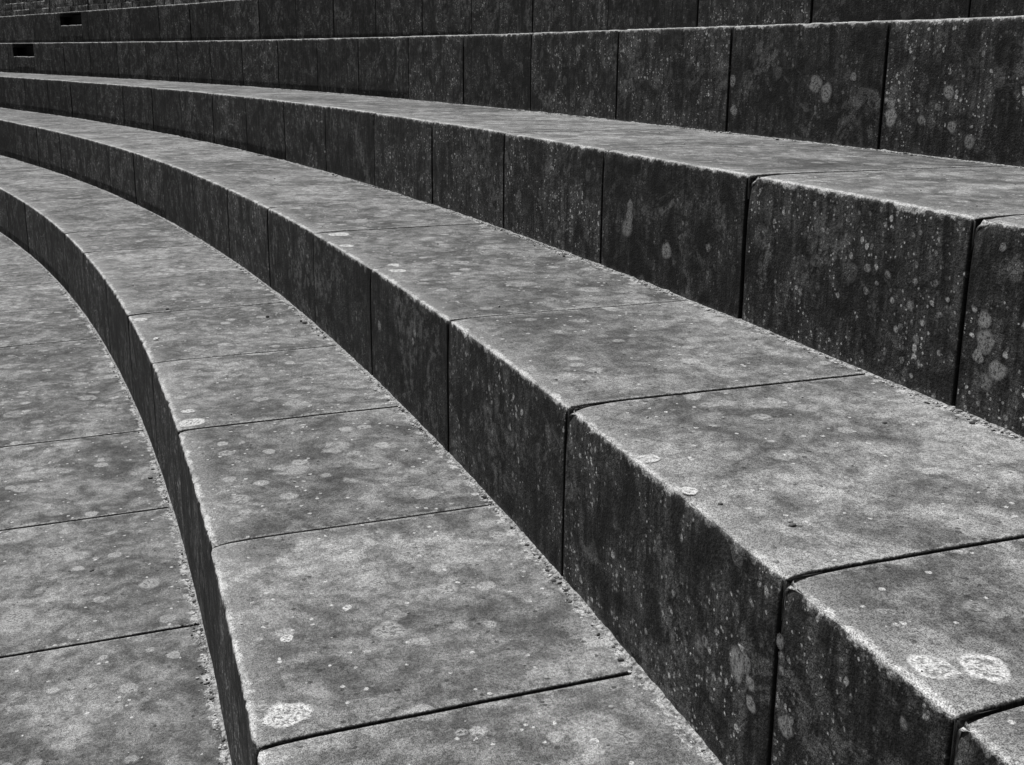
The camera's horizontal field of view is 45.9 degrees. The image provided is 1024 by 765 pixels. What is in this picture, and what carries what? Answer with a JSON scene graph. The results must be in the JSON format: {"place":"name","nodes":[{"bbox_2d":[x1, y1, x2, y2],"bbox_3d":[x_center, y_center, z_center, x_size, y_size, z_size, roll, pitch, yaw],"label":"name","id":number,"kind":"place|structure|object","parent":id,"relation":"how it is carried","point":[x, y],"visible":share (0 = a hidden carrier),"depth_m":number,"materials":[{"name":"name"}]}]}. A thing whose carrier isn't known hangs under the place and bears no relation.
{"place":"outdoors","nodes":[
{"label":"outdoors","id":0,"kind":"place"},
{"bbox_2d":[0,234,226,764],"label":"stone floor","id":1,"kind":"structure","parent":0,"point":[61,650],"depth_m":3.82,"materials":[{"name":"grey stone"}]},
{"bbox_2d":[0,156,713,764],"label":"stone step","id":2,"kind":"object","parent":1,"relation":"on","point":[298,548],"visible":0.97,"depth_m":2.99,"materials":[{"name":"stone"}]},
{"bbox_2d":[0,108,1023,764],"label":"stone step","id":3,"kind":"object","parent":2,"relation":"on","point":[524,414],"visible":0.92,"depth_m":2.53,"materials":[{"name":"stone"}]},
{"bbox_2d":[0,72,1023,436],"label":"stone step","id":4,"kind":"object","parent":3,"relation":"on","point":[790,240],"visible":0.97,"depth_m":3.81,"materials":[{"name":"stone"}]},
{"bbox_2d":[0,15,1023,166],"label":"stone step","id":5,"kind":"object","parent":4,"relation":"on","point":[679,77],"visible":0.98,"depth_m":5.58,"materials":[{"name":"stone"}]},
{"bbox_2d":[0,0,1023,42],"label":"stone step","id":6,"kind":"object","parent":5,"relation":"on","point":[257,20],"visible":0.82,"depth_m":10.38,"materials":[{"name":"grey stone"}]},
{"bbox_2d":[0,73,1010,743],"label":"lichen patches","id":7,"kind":"object","parent":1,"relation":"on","point":[920,663],"visible":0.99,"depth_m":2.41,"materials":[{"name":"grey plant"}]},
{"bbox_2d":[0,0,226,16],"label":"stone wall","id":8,"kind":"structure","parent":0,"point":[16,7],"depth_m":21.24,"materials":[{"name":"grey stone"}]},
{"bbox_2d":[0,17,1023,764],"bbox_3d":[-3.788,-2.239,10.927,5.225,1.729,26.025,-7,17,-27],"label":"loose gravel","id":9,"kind":"structure","parent":0,"point":[488,501],"depth_m":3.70,"materials":[{"name":"grey sand"}]}
]}

